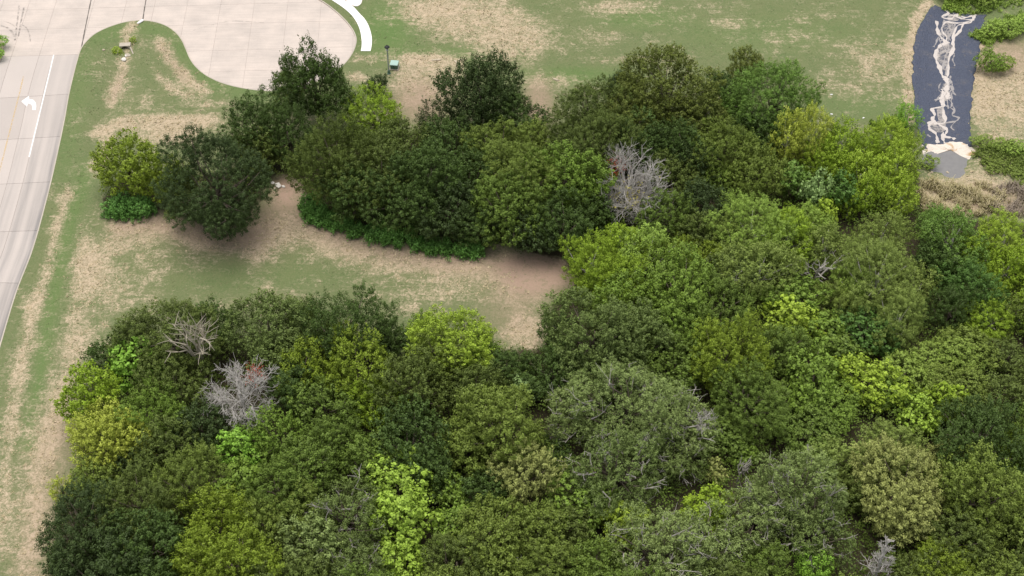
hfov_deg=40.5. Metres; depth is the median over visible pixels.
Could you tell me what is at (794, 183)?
tree
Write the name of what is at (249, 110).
tree
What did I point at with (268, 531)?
tree
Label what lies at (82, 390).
tree
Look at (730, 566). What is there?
tree
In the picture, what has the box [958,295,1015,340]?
tree
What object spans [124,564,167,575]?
tree
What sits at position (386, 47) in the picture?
street lamp
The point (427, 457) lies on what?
tree
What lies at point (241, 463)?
tree
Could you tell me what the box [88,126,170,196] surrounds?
tree
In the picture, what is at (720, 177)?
tree
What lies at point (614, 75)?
tree
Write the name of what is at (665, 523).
tree
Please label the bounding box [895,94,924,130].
tree
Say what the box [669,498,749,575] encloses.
tree
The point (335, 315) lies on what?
tree
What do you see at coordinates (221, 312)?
tree
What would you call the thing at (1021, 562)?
tree
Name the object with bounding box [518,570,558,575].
tree
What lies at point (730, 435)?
tree
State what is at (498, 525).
tree
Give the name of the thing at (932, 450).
tree
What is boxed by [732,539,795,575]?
tree
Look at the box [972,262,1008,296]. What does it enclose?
tree
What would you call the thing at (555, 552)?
tree
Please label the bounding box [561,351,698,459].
tree
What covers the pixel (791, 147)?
tree
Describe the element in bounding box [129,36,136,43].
shrub
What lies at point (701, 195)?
tree
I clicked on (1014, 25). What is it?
shrub
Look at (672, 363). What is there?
tree
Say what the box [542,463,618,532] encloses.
tree
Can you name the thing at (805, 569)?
tree
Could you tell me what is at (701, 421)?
dead tree
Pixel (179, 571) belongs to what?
tree
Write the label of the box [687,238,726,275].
tree
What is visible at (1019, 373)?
tree
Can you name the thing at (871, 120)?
bank weeds
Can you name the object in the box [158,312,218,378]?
dead tree
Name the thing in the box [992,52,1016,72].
shrub
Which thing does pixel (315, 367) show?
tree
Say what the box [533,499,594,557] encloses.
tree
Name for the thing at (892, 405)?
tree
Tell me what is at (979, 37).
bank weeds
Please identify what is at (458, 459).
tree
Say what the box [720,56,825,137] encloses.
tree
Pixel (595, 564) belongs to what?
tree
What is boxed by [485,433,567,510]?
tree
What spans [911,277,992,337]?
tree
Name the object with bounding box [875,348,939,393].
tree
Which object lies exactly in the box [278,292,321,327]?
tree
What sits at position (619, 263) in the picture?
tree
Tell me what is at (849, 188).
tree
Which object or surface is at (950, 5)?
bank weeds
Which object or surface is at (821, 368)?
tree
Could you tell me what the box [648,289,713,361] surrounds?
tree
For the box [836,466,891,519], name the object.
tree
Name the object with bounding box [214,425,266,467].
tree
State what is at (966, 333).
tree
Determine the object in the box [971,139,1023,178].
bank weeds
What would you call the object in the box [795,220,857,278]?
tree
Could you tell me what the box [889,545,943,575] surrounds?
tree
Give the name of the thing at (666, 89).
tree
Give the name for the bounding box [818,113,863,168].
tree
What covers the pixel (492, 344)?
tree
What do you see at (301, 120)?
tree
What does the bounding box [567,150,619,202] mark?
tree
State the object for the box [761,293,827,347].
tree
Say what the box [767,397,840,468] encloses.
tree
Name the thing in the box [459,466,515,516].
tree
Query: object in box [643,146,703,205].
tree
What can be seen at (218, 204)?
tree
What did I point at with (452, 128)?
tree
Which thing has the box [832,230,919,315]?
tree
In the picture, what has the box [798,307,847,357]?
tree
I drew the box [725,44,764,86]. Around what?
tree
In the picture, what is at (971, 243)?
tree
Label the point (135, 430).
tree
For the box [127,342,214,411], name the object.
tree
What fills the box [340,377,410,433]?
tree
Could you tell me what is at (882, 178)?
tree
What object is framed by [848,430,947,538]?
tree
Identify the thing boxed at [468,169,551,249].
tree
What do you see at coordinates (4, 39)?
shrub
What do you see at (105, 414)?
tree
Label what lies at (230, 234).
tree
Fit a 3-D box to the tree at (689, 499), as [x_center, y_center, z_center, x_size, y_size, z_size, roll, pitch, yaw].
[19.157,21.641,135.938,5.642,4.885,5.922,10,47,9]
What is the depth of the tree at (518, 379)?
145.98 m
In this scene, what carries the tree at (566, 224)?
on the ground at (842, 48)
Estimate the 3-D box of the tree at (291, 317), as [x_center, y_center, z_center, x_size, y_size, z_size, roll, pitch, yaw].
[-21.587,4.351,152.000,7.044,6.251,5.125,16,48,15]
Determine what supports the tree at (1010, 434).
on the ground at (842, 48)
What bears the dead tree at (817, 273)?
on the ground at (842, 48)
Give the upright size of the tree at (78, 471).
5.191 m
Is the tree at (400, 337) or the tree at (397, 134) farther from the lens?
the tree at (397, 134)
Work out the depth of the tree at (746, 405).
141.31 m
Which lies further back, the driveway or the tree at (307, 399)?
the driveway
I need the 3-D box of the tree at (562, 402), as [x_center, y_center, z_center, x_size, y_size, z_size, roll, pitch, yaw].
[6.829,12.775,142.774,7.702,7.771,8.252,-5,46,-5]
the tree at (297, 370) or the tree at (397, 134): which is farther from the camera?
the tree at (397, 134)
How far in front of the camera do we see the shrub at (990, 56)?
186.48 m
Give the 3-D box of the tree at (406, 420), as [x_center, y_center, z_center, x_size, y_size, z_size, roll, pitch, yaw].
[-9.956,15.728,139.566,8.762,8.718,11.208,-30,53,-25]
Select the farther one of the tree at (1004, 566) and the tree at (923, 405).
the tree at (923, 405)
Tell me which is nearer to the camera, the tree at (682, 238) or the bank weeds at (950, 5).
the tree at (682, 238)
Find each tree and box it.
[34,473,119,575]
[37,515,156,575]
[45,473,78,505]
[49,358,123,431]
[64,395,137,470]
[68,452,123,500]
[78,332,126,377]
[82,503,190,575]
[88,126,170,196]
[89,452,179,557]
[102,407,158,467]
[106,312,163,379]
[108,335,165,392]
[111,375,196,441]
[112,443,149,477]
[113,295,228,377]
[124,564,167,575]
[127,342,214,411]
[127,412,206,476]
[138,151,197,203]
[145,440,237,525]
[148,120,278,239]
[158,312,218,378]
[160,544,234,575]
[163,176,203,219]
[165,396,236,460]
[167,513,286,575]
[177,481,258,562]
[184,191,251,241]
[191,293,243,350]
[198,353,279,427]
[211,453,261,520]
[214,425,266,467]
[215,83,291,157]
[219,287,313,358]
[225,559,293,575]
[233,122,283,173]
[234,489,287,557]
[235,456,315,526]
[242,399,310,469]
[245,327,308,382]
[256,98,322,168]
[264,354,326,418]
[267,422,346,503]
[268,29,357,120]
[269,477,333,545]
[271,66,311,102]
[273,509,351,575]
[274,333,346,395]
[277,107,384,204]
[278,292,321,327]
[280,548,341,575]
[284,305,333,339]
[286,373,368,437]
[292,280,405,373]
[303,463,389,553]
[304,412,367,468]
[312,154,394,224]
[315,526,393,575]
[320,125,418,217]
[324,318,397,408]
[336,426,406,496]
[336,561,393,575]
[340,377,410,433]
[341,80,405,138]
[357,115,437,167]
[359,160,438,238]
[361,69,389,98]
[362,345,453,429]
[364,445,437,518]
[365,319,411,360]
[367,491,444,560]
[368,393,453,483]
[374,530,428,575]
[382,135,471,217]
[397,441,456,503]
[400,309,440,351]
[404,302,497,383]
[405,323,471,393]
[411,180,478,243]
[413,95,457,134]
[419,112,486,176]
[419,530,499,575]
[421,562,461,575]
[426,499,473,546]
[427,469,469,508]
[429,42,525,131]
[434,141,507,206]
[434,409,500,479]
[436,357,513,412]
[445,383,547,473]
[446,203,504,247]
[449,490,526,575]
[457,115,535,174]
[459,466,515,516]
[460,333,506,365]
[464,542,531,575]
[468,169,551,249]
[472,83,550,140]
[479,133,561,221]
[482,346,539,388]
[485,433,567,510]
[499,197,562,253]
[502,496,571,564]
[509,114,554,162]
[510,370,546,400]
[510,537,583,575]
[515,339,583,401]
[517,139,617,211]
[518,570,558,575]
[527,185,594,258]
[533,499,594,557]
[534,430,575,471]
[536,285,649,390]
[536,306,576,351]
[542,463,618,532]
[544,73,636,151]
[544,373,612,445]
[546,109,649,192]
[557,345,644,423]
[557,421,664,519]
[558,227,618,297]
[559,531,639,575]
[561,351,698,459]
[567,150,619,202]
[572,189,616,240]
[583,251,655,316]
[588,265,672,336]
[591,141,678,225]
[593,500,650,551]
[596,78,664,148]
[596,222,654,271]
[596,296,685,382]
[604,69,639,105]
[604,559,665,575]
[605,499,713,575]
[614,104,677,173]
[614,221,692,289]
[615,41,727,135]
[628,384,720,458]
[633,186,698,243]
[634,323,711,394]
[642,241,720,331]
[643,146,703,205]
[643,424,712,487]
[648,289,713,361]
[650,115,718,177]
[651,88,732,139]
[654,230,699,271]
[667,137,721,188]
[668,175,739,235]
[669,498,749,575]
[674,267,756,349]
[675,205,723,256]
[678,481,738,535]
[682,407,718,440]
[683,112,761,181]
[684,547,757,575]
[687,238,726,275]
[687,303,777,396]
[687,401,750,457]
[699,69,741,114]
[700,153,733,191]
[701,456,729,486]
[702,211,758,252]
[703,188,798,265]
[705,244,762,301]
[708,355,792,444]
[709,85,753,130]
[712,236,807,311]
[716,476,809,553]
[719,433,762,469]
[719,564,770,575]
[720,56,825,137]
[722,137,797,205]
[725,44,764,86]
[729,104,788,160]
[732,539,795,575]
[736,456,751,487]
[737,444,854,538]
[741,321,815,384]
[746,370,806,426]
[752,272,836,320]
[756,202,816,270]
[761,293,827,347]
[765,105,809,165]
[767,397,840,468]
[774,159,818,203]
[774,485,858,572]
[782,334,842,418]
[787,198,837,251]
[791,543,834,575]
[792,99,835,164]
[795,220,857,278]
[797,166,837,209]
[797,378,861,434]
[798,134,848,174]
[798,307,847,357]
[798,433,866,484]
[804,251,850,289]
[810,278,865,326]
[813,196,838,227]
[814,331,873,382]
[816,150,858,192]
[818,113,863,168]
[818,166,862,209]
[827,259,876,307]
[831,304,904,356]
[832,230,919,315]
[832,351,914,412]
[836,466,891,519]
[837,185,862,222]
[839,571,862,575]
[841,147,878,197]
[842,132,886,175]
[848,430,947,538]
[850,209,916,262]
[853,170,884,215]
[853,417,929,482]
[857,370,914,416]
[857,535,897,575]
[860,112,913,164]
[861,160,905,207]
[865,137,919,195]
[865,283,928,350]
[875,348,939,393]
[876,176,920,216]
[876,475,941,548]
[886,260,943,316]
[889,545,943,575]
[891,121,928,168]
[894,393,941,436]
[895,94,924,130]
[907,333,983,379]
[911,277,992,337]
[911,535,979,575]
[912,206,949,239]
[912,237,964,283]
[915,381,968,426]
[916,493,1004,572]
[917,202,991,273]
[917,361,990,420]
[917,438,965,478]
[924,437,1023,552]
[930,391,1023,488]
[931,323,1005,371]
[932,255,1010,315]
[948,538,1023,575]
[953,228,1009,270]
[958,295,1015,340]
[963,371,1023,423]
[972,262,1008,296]
[976,205,1023,271]
[979,334,1023,375]
[980,480,1023,551]
[985,242,1023,292]
[988,288,1023,335]
[991,422,1023,469]
[1002,550,1023,575]
[1010,401,1023,453]
[1012,288,1023,333]
[1012,361,1023,398]
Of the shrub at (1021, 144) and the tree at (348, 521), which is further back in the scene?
the shrub at (1021, 144)
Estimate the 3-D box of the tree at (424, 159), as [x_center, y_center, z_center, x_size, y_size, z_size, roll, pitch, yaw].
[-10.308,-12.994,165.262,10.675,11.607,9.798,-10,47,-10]
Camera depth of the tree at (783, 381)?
145.23 m
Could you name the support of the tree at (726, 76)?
on the ground at (842, 48)
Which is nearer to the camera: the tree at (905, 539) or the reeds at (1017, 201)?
the tree at (905, 539)
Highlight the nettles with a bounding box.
[297,191,485,261]
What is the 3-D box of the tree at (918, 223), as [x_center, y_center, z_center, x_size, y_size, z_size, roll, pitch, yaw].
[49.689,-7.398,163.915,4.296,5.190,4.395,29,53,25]
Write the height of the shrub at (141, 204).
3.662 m
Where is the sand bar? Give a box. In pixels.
[922,141,975,158]
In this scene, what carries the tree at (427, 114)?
on the ground at (842, 48)
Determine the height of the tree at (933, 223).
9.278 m
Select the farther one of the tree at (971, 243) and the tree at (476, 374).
the tree at (971, 243)
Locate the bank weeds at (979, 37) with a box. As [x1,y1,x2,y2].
[968,8,1023,46]
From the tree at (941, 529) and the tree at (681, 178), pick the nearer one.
the tree at (941, 529)
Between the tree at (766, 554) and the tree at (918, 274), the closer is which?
the tree at (766, 554)
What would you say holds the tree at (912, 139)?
on the ground at (842, 48)
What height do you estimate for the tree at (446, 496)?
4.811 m
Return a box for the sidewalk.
[332,0,371,50]
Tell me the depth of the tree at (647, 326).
146.35 m
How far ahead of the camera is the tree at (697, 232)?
160.40 m
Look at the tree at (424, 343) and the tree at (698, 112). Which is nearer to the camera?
the tree at (424, 343)
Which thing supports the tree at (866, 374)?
on the ground at (842, 48)
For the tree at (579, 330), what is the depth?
145.36 m
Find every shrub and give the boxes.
[0,35,8,46]
[99,189,132,212]
[111,46,122,53]
[125,195,153,218]
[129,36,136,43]
[917,153,940,169]
[968,134,992,148]
[972,45,1006,72]
[976,0,999,6]
[979,19,1007,37]
[982,156,1006,174]
[990,136,1011,153]
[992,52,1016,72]
[996,17,1023,39]
[1005,138,1023,155]
[1007,14,1023,29]
[1007,165,1023,184]
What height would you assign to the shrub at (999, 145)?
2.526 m
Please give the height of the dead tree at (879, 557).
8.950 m
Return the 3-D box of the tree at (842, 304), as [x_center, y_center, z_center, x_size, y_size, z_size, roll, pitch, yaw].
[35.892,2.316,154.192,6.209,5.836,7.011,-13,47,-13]
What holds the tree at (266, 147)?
on the ground at (842, 48)
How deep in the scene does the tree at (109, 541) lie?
126.43 m
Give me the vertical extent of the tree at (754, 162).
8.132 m
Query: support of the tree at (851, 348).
on the ground at (842, 48)
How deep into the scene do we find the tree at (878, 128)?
171.24 m
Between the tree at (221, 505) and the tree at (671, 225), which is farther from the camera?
the tree at (671, 225)
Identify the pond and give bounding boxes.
[922,150,967,177]
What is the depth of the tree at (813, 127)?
170.39 m
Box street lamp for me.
[384,45,390,74]
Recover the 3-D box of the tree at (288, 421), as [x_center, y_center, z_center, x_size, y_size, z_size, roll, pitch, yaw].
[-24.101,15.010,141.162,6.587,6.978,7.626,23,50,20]
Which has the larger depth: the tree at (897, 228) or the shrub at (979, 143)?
the shrub at (979, 143)
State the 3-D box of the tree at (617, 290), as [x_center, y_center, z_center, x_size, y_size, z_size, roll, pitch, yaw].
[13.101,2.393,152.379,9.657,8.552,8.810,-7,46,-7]
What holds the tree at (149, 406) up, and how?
on the ground at (842, 48)
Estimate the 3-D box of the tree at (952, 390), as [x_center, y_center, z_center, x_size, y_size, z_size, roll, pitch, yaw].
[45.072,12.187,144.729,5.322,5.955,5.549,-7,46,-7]
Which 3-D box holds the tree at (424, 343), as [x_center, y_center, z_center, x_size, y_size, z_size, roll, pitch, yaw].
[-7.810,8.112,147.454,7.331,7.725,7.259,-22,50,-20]
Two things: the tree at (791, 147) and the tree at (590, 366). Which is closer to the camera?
the tree at (590, 366)
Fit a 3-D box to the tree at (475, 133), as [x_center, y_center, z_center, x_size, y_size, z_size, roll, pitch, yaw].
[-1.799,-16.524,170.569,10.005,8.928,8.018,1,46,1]
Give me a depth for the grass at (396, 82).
186.29 m
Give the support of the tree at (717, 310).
on the ground at (842, 48)
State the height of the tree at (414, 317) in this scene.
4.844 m
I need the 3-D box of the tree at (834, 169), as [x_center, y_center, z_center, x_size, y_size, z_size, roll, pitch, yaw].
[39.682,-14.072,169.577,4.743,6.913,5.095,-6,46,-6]
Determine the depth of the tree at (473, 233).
161.49 m
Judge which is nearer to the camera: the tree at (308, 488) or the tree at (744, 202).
the tree at (308, 488)
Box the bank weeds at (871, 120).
[869,113,907,128]
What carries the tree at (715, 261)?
on the ground at (842, 48)
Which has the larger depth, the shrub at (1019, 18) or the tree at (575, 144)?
the shrub at (1019, 18)
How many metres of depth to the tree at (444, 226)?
161.54 m
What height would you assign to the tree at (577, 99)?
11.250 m
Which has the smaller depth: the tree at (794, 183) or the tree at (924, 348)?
the tree at (924, 348)
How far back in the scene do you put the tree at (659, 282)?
151.27 m
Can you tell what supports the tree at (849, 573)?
on the ground at (842, 48)
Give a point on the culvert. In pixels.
(126, 44)
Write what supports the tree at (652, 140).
on the ground at (842, 48)
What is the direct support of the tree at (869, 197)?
on the ground at (842, 48)
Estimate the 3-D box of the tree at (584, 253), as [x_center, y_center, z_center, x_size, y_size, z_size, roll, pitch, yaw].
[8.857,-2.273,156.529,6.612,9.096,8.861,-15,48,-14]
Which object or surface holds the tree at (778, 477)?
on the ground at (842, 48)
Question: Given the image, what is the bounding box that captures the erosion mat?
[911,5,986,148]
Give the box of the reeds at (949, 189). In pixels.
[916,171,1010,218]
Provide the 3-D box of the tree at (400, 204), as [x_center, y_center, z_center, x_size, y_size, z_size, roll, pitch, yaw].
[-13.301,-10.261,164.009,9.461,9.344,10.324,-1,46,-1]
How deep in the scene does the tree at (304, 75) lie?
173.93 m
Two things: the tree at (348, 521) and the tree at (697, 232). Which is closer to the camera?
the tree at (348, 521)
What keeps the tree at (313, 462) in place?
on the ground at (842, 48)
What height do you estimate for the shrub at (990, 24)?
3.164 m
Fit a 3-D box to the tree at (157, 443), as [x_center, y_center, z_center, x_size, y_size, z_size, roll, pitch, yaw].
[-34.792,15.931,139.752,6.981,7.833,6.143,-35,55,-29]
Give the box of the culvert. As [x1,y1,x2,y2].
[116,42,133,56]
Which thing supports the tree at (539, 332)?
on the ground at (842, 48)
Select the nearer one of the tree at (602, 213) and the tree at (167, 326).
the tree at (167, 326)
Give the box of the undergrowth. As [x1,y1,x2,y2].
[46,121,1023,575]
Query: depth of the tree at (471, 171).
166.13 m
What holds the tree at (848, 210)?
on the ground at (842, 48)
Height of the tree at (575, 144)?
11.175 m
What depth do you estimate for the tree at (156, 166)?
165.00 m
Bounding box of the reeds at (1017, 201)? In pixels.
[988,179,1023,217]
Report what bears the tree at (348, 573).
on the ground at (842, 48)
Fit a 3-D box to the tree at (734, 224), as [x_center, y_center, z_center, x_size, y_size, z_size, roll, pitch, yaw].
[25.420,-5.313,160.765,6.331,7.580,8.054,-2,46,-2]
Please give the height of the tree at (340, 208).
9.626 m
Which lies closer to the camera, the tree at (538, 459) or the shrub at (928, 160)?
the tree at (538, 459)
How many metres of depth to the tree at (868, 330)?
150.18 m
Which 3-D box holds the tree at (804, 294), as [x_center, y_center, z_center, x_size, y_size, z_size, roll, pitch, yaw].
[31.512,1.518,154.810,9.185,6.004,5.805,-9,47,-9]
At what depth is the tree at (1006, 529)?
131.87 m
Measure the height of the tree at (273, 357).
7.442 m
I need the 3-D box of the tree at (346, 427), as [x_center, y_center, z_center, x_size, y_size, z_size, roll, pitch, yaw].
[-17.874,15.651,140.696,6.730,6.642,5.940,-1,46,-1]
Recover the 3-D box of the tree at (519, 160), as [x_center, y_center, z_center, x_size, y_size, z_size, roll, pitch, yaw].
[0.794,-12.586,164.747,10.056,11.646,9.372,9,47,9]
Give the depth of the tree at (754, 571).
125.77 m
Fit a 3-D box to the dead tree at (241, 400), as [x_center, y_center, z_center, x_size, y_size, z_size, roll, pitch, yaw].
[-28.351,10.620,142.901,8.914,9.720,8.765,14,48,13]
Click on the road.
(238, 43)
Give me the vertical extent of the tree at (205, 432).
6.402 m
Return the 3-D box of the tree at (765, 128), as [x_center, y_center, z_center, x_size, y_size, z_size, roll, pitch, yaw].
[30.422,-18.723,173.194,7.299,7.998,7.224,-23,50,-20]
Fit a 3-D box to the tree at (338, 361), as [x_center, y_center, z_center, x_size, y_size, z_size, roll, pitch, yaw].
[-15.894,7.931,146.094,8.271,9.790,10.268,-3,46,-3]
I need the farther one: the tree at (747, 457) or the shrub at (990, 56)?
the shrub at (990, 56)
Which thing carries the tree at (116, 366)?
on the ground at (842, 48)
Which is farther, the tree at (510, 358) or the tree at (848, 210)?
the tree at (848, 210)
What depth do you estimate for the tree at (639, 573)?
126.51 m
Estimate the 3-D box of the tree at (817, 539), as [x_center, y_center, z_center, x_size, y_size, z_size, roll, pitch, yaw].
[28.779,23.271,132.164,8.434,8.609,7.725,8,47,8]
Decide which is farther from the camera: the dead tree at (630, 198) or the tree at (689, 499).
the dead tree at (630, 198)
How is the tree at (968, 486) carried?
on the ground at (842, 48)
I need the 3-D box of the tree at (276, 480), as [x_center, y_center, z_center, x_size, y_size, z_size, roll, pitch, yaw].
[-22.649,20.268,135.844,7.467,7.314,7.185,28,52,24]
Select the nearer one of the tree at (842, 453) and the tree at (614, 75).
the tree at (842, 453)
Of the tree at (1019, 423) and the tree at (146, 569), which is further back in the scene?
the tree at (1019, 423)
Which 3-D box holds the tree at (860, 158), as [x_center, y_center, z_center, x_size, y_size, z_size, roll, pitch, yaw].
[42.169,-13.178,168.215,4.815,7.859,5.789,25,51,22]
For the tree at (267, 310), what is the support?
on the ground at (842, 48)
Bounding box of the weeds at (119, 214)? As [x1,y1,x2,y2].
[99,194,158,223]
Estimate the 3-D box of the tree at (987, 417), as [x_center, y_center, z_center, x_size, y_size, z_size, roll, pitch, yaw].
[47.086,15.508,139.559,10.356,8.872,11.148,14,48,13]
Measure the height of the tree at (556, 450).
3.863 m
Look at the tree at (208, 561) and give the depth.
127.31 m
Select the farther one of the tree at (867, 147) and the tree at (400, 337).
the tree at (867, 147)
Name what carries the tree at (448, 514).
on the ground at (842, 48)
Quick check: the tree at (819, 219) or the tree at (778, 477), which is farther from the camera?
the tree at (819, 219)
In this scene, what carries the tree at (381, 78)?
on the ground at (842, 48)
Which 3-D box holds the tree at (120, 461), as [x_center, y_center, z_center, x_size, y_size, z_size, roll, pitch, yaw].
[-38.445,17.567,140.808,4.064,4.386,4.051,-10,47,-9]
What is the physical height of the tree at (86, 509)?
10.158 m
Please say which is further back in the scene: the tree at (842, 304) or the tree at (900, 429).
the tree at (842, 304)
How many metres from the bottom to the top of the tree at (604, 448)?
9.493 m
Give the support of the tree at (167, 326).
on the ground at (842, 48)
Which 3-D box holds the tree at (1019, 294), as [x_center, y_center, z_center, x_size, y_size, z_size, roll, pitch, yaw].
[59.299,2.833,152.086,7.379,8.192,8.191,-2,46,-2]
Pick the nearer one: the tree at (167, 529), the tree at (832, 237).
the tree at (167, 529)
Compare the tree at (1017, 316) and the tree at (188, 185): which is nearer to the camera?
the tree at (1017, 316)
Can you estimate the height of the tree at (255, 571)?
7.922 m
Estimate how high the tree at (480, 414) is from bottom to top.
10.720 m
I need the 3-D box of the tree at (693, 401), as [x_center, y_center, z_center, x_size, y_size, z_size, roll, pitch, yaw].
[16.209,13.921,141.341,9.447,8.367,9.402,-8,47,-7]
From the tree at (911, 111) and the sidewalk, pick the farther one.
the sidewalk
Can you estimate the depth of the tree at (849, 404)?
143.33 m
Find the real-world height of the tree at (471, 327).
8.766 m
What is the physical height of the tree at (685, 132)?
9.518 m
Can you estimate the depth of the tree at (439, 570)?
126.79 m
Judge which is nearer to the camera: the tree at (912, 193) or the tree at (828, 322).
the tree at (828, 322)
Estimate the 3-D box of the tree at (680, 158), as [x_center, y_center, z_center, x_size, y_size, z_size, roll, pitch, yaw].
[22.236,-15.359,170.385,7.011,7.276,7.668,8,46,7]
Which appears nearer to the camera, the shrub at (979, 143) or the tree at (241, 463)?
the tree at (241, 463)
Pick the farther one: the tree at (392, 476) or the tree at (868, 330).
the tree at (868, 330)
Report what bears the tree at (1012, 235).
on the ground at (842, 48)
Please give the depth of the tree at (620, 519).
133.78 m
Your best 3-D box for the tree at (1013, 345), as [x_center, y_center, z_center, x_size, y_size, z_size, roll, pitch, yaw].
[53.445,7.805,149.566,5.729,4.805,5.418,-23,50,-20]
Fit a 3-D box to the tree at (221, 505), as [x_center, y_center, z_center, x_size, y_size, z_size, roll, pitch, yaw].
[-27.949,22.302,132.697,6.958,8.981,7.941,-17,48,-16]
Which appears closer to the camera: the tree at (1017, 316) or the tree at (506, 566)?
the tree at (506, 566)
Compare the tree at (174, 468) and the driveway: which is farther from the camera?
the driveway
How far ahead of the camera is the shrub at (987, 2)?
197.07 m
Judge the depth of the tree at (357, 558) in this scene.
129.72 m
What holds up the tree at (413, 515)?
on the ground at (842, 48)
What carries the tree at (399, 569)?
on the ground at (842, 48)
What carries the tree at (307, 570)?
on the ground at (842, 48)
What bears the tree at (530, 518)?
on the ground at (842, 48)
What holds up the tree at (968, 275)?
on the ground at (842, 48)
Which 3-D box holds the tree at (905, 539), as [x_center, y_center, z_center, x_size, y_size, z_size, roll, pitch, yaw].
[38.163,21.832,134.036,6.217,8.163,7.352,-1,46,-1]
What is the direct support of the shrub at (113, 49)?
on the ground at (842, 48)
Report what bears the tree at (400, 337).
on the ground at (842, 48)
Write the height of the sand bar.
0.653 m
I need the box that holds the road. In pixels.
[0,0,356,345]
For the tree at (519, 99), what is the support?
on the ground at (842, 48)
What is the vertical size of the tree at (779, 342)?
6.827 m
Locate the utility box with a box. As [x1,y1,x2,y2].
[390,60,399,70]
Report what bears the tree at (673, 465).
on the ground at (842, 48)
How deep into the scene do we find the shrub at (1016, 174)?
172.60 m
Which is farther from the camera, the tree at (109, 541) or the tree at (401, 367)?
the tree at (401, 367)
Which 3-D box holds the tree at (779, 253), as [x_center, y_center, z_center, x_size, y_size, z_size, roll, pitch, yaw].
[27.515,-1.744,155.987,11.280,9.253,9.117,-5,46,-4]
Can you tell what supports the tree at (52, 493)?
on the ground at (842, 48)
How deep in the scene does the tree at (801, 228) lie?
158.75 m
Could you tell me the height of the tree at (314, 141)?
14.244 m
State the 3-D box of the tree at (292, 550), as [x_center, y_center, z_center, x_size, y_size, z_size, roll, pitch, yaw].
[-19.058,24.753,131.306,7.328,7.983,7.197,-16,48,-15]
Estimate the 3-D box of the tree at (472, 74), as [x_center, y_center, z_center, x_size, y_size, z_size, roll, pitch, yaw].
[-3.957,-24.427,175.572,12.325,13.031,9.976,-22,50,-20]
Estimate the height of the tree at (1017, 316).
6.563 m
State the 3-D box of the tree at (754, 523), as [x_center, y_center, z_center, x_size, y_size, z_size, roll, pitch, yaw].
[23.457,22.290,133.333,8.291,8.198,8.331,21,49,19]
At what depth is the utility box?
187.99 m
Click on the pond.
(951, 161)
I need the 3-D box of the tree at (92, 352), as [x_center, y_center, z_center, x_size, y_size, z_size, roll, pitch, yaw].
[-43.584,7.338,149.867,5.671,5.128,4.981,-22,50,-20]
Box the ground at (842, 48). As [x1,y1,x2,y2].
[0,0,1023,575]
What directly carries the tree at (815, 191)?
on the ground at (842, 48)
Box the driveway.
[346,0,361,5]
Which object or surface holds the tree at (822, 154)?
on the ground at (842, 48)
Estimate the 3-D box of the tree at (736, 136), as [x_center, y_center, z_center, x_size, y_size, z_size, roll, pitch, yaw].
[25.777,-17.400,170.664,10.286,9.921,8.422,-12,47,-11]
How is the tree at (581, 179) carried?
on the ground at (842, 48)
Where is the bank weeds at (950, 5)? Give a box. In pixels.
[942,0,1023,15]
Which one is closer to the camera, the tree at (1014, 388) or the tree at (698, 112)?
the tree at (1014, 388)
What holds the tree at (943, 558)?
on the ground at (842, 48)
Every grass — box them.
[2,0,1023,571]
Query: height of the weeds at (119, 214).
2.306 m
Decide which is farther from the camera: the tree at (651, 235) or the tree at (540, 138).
the tree at (540, 138)
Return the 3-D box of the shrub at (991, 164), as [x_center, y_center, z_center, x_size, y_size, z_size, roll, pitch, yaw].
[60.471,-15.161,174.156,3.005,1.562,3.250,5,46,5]
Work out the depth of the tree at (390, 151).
163.08 m
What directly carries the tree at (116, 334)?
on the ground at (842, 48)
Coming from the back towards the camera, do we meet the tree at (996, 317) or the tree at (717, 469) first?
the tree at (996, 317)
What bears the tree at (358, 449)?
on the ground at (842, 48)
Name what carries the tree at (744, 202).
on the ground at (842, 48)
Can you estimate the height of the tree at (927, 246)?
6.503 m
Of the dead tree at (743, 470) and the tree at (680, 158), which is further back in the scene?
the tree at (680, 158)
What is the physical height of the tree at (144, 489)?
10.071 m
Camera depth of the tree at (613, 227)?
157.87 m
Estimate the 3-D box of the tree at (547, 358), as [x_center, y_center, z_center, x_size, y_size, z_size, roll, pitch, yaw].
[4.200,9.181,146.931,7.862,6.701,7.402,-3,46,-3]
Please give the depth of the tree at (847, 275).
155.69 m
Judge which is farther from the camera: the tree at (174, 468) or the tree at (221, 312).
the tree at (221, 312)
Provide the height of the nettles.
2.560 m
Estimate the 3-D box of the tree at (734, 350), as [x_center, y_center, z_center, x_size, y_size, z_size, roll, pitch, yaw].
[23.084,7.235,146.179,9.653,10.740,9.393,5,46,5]
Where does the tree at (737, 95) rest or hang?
on the ground at (842, 48)
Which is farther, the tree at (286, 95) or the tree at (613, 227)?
the tree at (286, 95)
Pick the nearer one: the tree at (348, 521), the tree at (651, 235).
the tree at (348, 521)
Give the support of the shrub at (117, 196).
on the ground at (842, 48)
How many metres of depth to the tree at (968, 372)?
144.89 m
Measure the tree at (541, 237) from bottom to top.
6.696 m
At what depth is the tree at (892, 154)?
166.49 m
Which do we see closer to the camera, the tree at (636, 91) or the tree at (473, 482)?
the tree at (473, 482)
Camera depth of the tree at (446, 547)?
128.86 m
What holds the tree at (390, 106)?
on the ground at (842, 48)
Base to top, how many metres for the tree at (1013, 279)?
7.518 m
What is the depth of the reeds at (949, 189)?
169.78 m
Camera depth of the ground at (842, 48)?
167.87 m
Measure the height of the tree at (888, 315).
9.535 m
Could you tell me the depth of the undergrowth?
144.20 m

